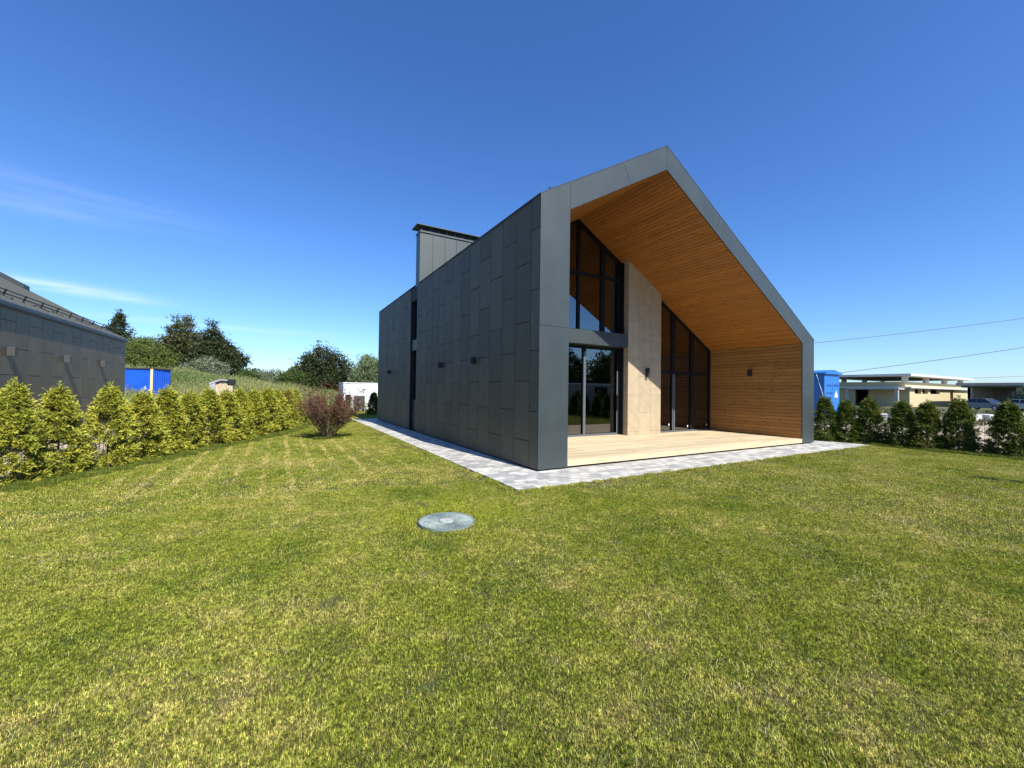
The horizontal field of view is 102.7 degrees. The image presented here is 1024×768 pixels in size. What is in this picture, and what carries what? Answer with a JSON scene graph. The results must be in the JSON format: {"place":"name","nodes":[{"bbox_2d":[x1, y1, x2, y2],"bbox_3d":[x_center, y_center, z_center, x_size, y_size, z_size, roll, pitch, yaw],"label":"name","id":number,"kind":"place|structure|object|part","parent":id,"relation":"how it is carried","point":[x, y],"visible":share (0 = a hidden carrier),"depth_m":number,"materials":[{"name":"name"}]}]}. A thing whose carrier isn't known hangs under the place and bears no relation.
{"place":"outdoors","nodes":[
{"label":"outdoors","id":0,"kind":"place"},
{"bbox_2d":[0,272,127,455],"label":"neighbour house","id":1,"kind":"structure","parent":0,"point":[46,344],"depth_m":11.47,"materials":[{"name":"tile"}]},
{"bbox_2d":[0,411,1023,767],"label":"lawn","id":2,"kind":"structure","parent":0,"point":[222,701],"depth_m":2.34,"materials":[{"name":"plant"}]},
{"bbox_2d":[282,380,366,437],"bbox_3d":[-5.878,0.792,12.971,2.469,1.877,2.076,1,-1,-30],"label":"red bush","id":3,"kind":"object","parent":2,"relation":"on","point":[319,414],"visible":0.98,"depth_m":12.72,"materials":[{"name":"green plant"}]},
{"bbox_2d":[364,391,377,414],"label":"green thuja","id":4,"kind":"object","parent":2,"relation":"on","point":[372,400],"visible":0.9,"depth_m":25.09,"materials":[{"name":"green plant"}]},
{"bbox_2d":[418,512,474,531],"bbox_3d":[-0.786,1.651,4.925,0.670,0.029,0.670,1,-1,-30],"label":"manhole cover","id":5,"kind":"object","parent":2,"relation":"on","point":[444,521],"visible":0.98,"depth_m":4.87,"materials":[{"name":"plastic"}]},
{"bbox_2d":[0,423,1023,491],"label":"long grass","id":6,"kind":"structure","parent":2,"relation":"on","point":[16,484],"depth_m":9.07,"materials":[{"name":"green plant"}]},
{"bbox_2d":[0,451,1023,767],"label":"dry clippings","id":7,"kind":"object","parent":2,"relation":"on","point":[596,603],"visible":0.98,"depth_m":3.36,"materials":[{"name":"plant"}]},
{"bbox_2d":[377,145,814,470],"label":"modern house","id":8,"kind":"structure","parent":2,"relation":"on","point":[637,308],"depth_m":12.70,"materials":[{"name":"tile"}]},
{"bbox_2d":[414,302,416,399],"bbox_3d":[-3.535,-1.285,15.633,0.080,3.790,0.812,1,-1,-30],"label":"slot window","id":9,"kind":"structure","parent":8,"relation":"in","point":[416,302],"depth_m":15.93,"materials":[{"name":"black glass"}]},
{"bbox_2d":[568,344,619,436],"bbox_3d":[1.503,0.196,12.528,4.717,2.868,0.096,1,-1,-30],"label":"window frame","id":10,"kind":"structure","parent":8,"relation":"in","point":[602,363],"depth_m":13.17,"materials":[{"name":"black metal"}]},
{"bbox_2d":[569,220,619,333],"bbox_3d":[1.552,-3.421,12.585,4.717,3.510,0.096,1,-1,-30],"label":"window frame","id":11,"kind":"structure","parent":8,"relation":"in","point":[594,280],"depth_m":13.16,"materials":[{"name":"black metal"}]},
{"bbox_2d":[660,300,710,432],"bbox_3d":[6.335,-0.667,15.100,3.002,4.807,0.096,1,-1,-30],"label":"window frame","id":12,"kind":"structure","parent":8,"relation":"in","point":[683,354],"depth_m":15.06,"materials":[{"name":"black metal"}]},
{"bbox_2d":[351,419,875,537],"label":"edge grass","id":13,"kind":"structure","parent":2,"relation":"on","point":[482,518],"depth_m":7.32,"materials":[{"name":"green plant"}]},
{"bbox_2d":[832,397,863,442],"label":"green thuja","id":14,"kind":"object","parent":2,"relation":"on","point":[845,414],"visible":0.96,"depth_m":13.80,"materials":[{"name":"green plant"}]},
{"bbox_2d":[901,398,949,448],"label":"green thuja","id":15,"kind":"object","parent":2,"relation":"on","point":[928,422],"visible":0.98,"depth_m":12.18,"materials":[{"name":"green plant"}]},
{"bbox_2d":[0,0,1023,388],"label":"sky","id":16,"kind":"structure","parent":0,"point":[266,170],"materials":[{"name":"blue"}]},
{"bbox_2d":[1,381,1023,478],"bbox_3d":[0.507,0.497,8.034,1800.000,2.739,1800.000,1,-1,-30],"label":"ground","id":17,"kind":"structure","parent":0,"point":[856,405],"depth_m":15.71,"materials":[{"name":"green plant"}]},
{"bbox_2d":[0,376,61,485],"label":"golden thuja","id":18,"kind":"object","parent":17,"relation":"on","point":[16,405],"visible":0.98,"depth_m":6.56,"materials":[{"name":"green plant"}]},
{"bbox_2d":[16,381,95,475],"bbox_3d":[-8.132,0.776,7.301,1.113,1.698,0.922,1,-1,-2],"label":"golden thuja","id":19,"kind":"object","parent":17,"relation":"on","point":[64,406],"visible":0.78,"depth_m":7.23,"materials":[{"name":"green plant"}]},
{"bbox_2d":[73,381,140,466],"bbox_3d":[-8.005,0.780,8.068,1.128,1.718,1.039,1,-1,-36],"label":"golden thuja","id":20,"kind":"object","parent":17,"relation":"on","point":[114,407],"visible":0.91,"depth_m":8.04,"materials":[{"name":"plant"}]},
{"bbox_2d":[2,407,236,470],"bbox_3d":[-9.588,1.074,12.258,1.141,1.180,17.075,1,-1,-12],"label":"fence","id":21,"kind":"object","parent":17,"relation":"on","point":[75,447],"visible":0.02,"depth_m":8.53,"materials":[{"name":"grey metal"}]},
{"bbox_2d":[103,308,140,345],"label":"poplar tree","id":22,"kind":"object","parent":17,"relation":"on","point":[118,320],"visible":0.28,"depth_m":59.70,"materials":[{"name":"green plant"}]},
{"bbox_2d":[111,387,176,459],"bbox_3d":[-8.095,0.853,9.011,1.228,1.597,1.152,1,-1,-29],"label":"golden thuja","id":23,"kind":"object","parent":17,"relation":"on","point":[140,405],"visible":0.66,"depth_m":8.92,"materials":[{"name":"green plant"}]},
{"bbox_2d":[127,335,162,357],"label":"willow tree","id":24,"kind":"object","parent":17,"relation":"on","point":[137,337],"visible":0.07,"depth_m":57.40,"materials":[{"name":"green plant"}]},
{"bbox_2d":[125,367,172,395],"bbox_3d":[-27.633,0.317,30.776,3.120,2.990,2.126,1,-1,2],"label":"blue hut","id":25,"kind":"object","parent":17,"relation":"on","point":[155,379],"visible":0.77,"depth_m":29.81,"materials":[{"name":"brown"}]},
{"bbox_2d":[125,334,183,368],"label":"broadleaf tree","id":26,"kind":"object","parent":17,"relation":"on","point":[133,354],"visible":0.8,"depth_m":49.87,"materials":[{"name":"green plant"}]},
{"bbox_2d":[132,383,194,454],"bbox_3d":[-8.150,0.822,9.640,1.052,1.681,1.296,0,-1,19],"label":"golden thuja","id":27,"kind":"object","parent":17,"relation":"on","point":[173,407],"visible":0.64,"depth_m":9.61,"materials":[{"name":"plant"}]},
{"bbox_2d":[168,389,211,450],"bbox_3d":[-8.150,0.882,10.286,1.017,1.578,1.182,1,-1,-34],"label":"golden thuja","id":28,"kind":"object","parent":17,"relation":"on","point":[190,401],"visible":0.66,"depth_m":10.33,"materials":[{"name":"green plant"}]},
{"bbox_2d":[140,310,243,375],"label":"pine tree","id":29,"kind":"object","parent":17,"relation":"on","point":[182,338],"visible":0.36,"depth_m":53.47,"materials":[{"name":"green plant"}]},
{"bbox_2d":[175,354,235,376],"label":"silver bush","id":30,"kind":"object","parent":17,"relation":"on","point":[216,367],"visible":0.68,"depth_m":46.68,"materials":[{"name":"green plant"}]},
{"bbox_2d":[189,386,235,444],"bbox_3d":[-8.188,0.861,11.194,1.299,1.650,1.230,1,-1,-9],"label":"golden thuja","id":31,"kind":"object","parent":17,"relation":"on","point":[210,400],"visible":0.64,"depth_m":11.08,"materials":[{"name":"green plant"}]},
{"bbox_2d":[176,318,253,374],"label":"pine tree","id":32,"kind":"object","parent":17,"relation":"on","point":[218,346],"visible":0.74,"depth_m":53.36,"materials":[{"name":"green plant"}]},
{"bbox_2d":[209,379,235,395],"bbox_3d":[-21.276,0.558,30.076,1.550,1.860,1.080,1,-1,-30],"label":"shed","id":33,"kind":"object","parent":17,"relation":"on","point":[219,385],"visible":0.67,"depth_m":29.76,"materials":[{"name":"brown wood"}]},
{"bbox_2d":[205,387,252,442],"bbox_3d":[-8.239,0.887,11.798,1.254,1.615,1.293,0,-1,39],"label":"golden thuja","id":34,"kind":"object","parent":17,"relation":"on","point":[232,404],"visible":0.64,"depth_m":11.72,"materials":[{"name":"plant"}]},
{"bbox_2d":[230,386,256,440],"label":"golden thuja","id":35,"kind":"object","parent":17,"relation":"on","point":[241,394],"visible":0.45,"depth_m":12.36,"materials":[{"name":"green plant"}]},
{"bbox_2d":[124,363,374,415],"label":"meadow weeds","id":36,"kind":"object","parent":17,"relation":"on","point":[196,381],"visible":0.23,"depth_m":36.05,"materials":[{"name":"green plant"}]},
{"bbox_2d":[234,366,266,380],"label":"broadleaf tree","id":37,"kind":"object","parent":17,"relation":"on","point":[244,372],"visible":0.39,"depth_m":51.81,"materials":[{"name":"green plant"}]},
{"bbox_2d":[240,387,277,435],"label":"golden thuja","id":38,"kind":"object","parent":17,"relation":"on","point":[255,397],"visible":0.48,"depth_m":13.21,"materials":[{"name":"green plant"}]},
{"bbox_2d":[183,364,353,384],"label":"distant woods","id":39,"kind":"object","parent":17,"relation":"on","point":[259,370],"visible":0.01,"depth_m":116.09,"materials":[{"name":"green plant"}]},
{"bbox_2d":[254,386,288,433],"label":"golden thuja","id":40,"kind":"object","parent":17,"relation":"on","point":[270,396],"visible":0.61,"depth_m":14.06,"materials":[{"name":"plant"}]},
{"bbox_2d":[260,368,284,382],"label":"silver bush","id":41,"kind":"object","parent":17,"relation":"on","point":[270,374],"visible":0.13,"depth_m":59.47,"materials":[{"name":"green plant"}]},
{"bbox_2d":[261,388,294,429],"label":"golden thuja","id":42,"kind":"object","parent":17,"relation":"on","point":[284,406],"visible":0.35,"depth_m":15.05,"materials":[{"name":"green plant"}]},
{"bbox_2d":[282,387,301,426],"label":"golden thuja","id":43,"kind":"object","parent":17,"relation":"on","point":[293,410],"visible":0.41,"depth_m":16.15,"materials":[{"name":"green plant"}]},
{"bbox_2d":[271,367,317,389],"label":"broadleaf tree","id":44,"kind":"object","parent":17,"relation":"on","point":[284,377],"visible":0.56,"depth_m":45.29,"materials":[{"name":"green plant"}]},
{"bbox_2d":[282,387,311,423],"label":"golden thuja","id":45,"kind":"object","parent":17,"relation":"on","point":[298,396],"visible":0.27,"depth_m":17.69,"materials":[{"name":"plant"}]},
{"bbox_2d":[280,340,354,392],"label":"broadleaf tree","id":46,"kind":"object","parent":17,"relation":"on","point":[331,369],"visible":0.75,"depth_m":47.32,"materials":[{"name":"green plant"}]},
{"bbox_2d":[339,382,377,410],"bbox_3d":[-9.113,0.976,32.072,8.030,2.020,2.400,1,-1,-30],"label":"white cabin","id":47,"kind":"object","parent":17,"relation":"on","point":[369,388],"visible":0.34,"depth_m":29.69,"materials":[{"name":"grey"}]},
{"bbox_2d":[354,396,364,410],"bbox_3d":[-10.569,1.362,28.374,0.660,1.090,0.440,1,-1,-30],"label":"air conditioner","id":48,"kind":"object","parent":47,"relation":"attached to","point":[361,398],"visible":0.49,"depth_m":28.27,"materials":[{"name":"grey metal"}]},
{"bbox_2d":[346,351,377,382],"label":"willow tree","id":49,"kind":"object","parent":17,"relation":"on","point":[365,370],"visible":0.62,"depth_m":43.07,"materials":[{"name":"green plant"}]},
{"bbox_2d":[814,370,842,423],"bbox_3d":[15.361,0.729,21.317,1.750,2.840,2.400,1,-1,-30],"label":"transformer cabinet","id":50,"kind":"object","parent":17,"relation":"on","point":[828,381],"visible":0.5,"depth_m":20.30,"materials":[{"name":"blue metal"}]},
{"bbox_2d":[814,394,843,441],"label":"green thuja","id":51,"kind":"object","parent":17,"relation":"on","point":[824,407],"visible":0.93,"depth_m":14.09,"materials":[{"name":"green plant"}]},
{"bbox_2d":[849,395,889,443],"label":"green thuja","id":52,"kind":"object","parent":17,"relation":"on","point":[866,414],"visible":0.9,"depth_m":13.39,"materials":[{"name":"green plant"}]},
{"bbox_2d":[881,397,923,447],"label":"green thuja","id":53,"kind":"object","parent":17,"relation":"on","point":[895,419],"visible":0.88,"depth_m":12.71,"materials":[{"name":"green plant"}]},
{"bbox_2d":[814,414,1002,443],"bbox_3d":[12.742,1.457,12.727,0.108,1.040,14.028,1,-1,-31],"label":"wire fence","id":54,"kind":"object","parent":17,"relation":"on","point":[979,425],"visible":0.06,"depth_m":11.75,"materials":[{"name":"grey metal"}]},
{"bbox_2d":[823,422,1006,449],"bbox_3d":[18.142,2.087,19.565,16.173,0.469,13.585,1,-1,-30],"label":"rubble","id":55,"kind":"object","parent":17,"relation":"on","point":[946,431],"visible":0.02,"depth_m":16.29,"materials":[{"name":"stone"}]},
{"bbox_2d":[840,347,1023,372],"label":"power cable","id":56,"kind":"object","parent":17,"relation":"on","point":[931,360],"visible":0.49,"depth_m":39.97,"materials":[{"name":"grey metal"}]},
{"bbox_2d":[854,405,1023,435],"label":"scrub grass","id":57,"kind":"structure","parent":17,"relation":"on","point":[885,410],"depth_m":37.85,"materials":[{"name":"green plant"}]},
{"bbox_2d":[941,395,985,451],"bbox_3d":[12.971,1.146,11.816,1.042,1.680,0.990,1,-1,-16],"label":"green thuja","id":58,"kind":"object","parent":17,"relation":"on","point":[957,412],"visible":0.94,"depth_m":11.73,"materials":[{"name":"green plant"}]},
{"bbox_2d":[964,398,1001,409],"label":"parked car","id":59,"kind":"object","parent":17,"relation":"on","point":[978,403],"visible":0.52,"depth_m":49.72,"materials":[{"name":"grey paint"}]},
{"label":"windows","id":60,"kind":"part","parent":59,"relation":"part of","materials":[{"name":"black glass"}]},
{"bbox_2d":[956,383,1023,407],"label":"open shed","id":61,"kind":"structure","parent":17,"relation":"on","point":[1000,392],"depth_m":63.09,"materials":[{"name":"concrete"}]},
{"bbox_2d":[975,399,1023,456],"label":"green thuja","id":62,"kind":"object","parent":17,"relation":"on","point":[1008,415],"visible":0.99,"depth_m":10.94,"materials":[{"name":"green plant"}]},
{"bbox_2d":[1007,399,1023,410],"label":"parked car","id":63,"kind":"object","parent":17,"relation":"on","point":[1020,402],"visible":0.34,"depth_m":46.41,"materials":[{"name":"grey paint"}]},
{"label":"windows","id":64,"kind":"part","parent":63,"relation":"part of","materials":[{"name":"black glass"}]},
{"bbox_2d":[1009,383,1023,410],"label":"spruce tree","id":65,"kind":"object","parent":17,"relation":"on","point":[1020,395],"visible":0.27,"depth_m":48.21,"materials":[{"name":"green plant"}]},
{"bbox_2d":[353,418,868,490],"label":"paving","id":66,"kind":"structure","parent":0,"point":[514,476],"depth_m":9.23,"materials":[{"name":"grey stone"}]},
{"bbox_2d":[839,373,973,406],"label":"unfinished building","id":67,"kind":"structure","parent":0,"point":[881,392],"depth_m":64.47,"materials":[{"name":"beige concrete"}]},
{"bbox_2d":[817,318,1022,342],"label":"power cable","id":68,"kind":"object","parent":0,"point":[920,331],"visible":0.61,"depth_m":39.98,"materials":[{"name":"grey metal"}]},
{"bbox_2d":[976,414,993,420],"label":"concrete slab","id":69,"kind":"structure","parent":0,"point":[986,416],"depth_m":25.62,"materials":[{"name":"white concrete"}]}
]}

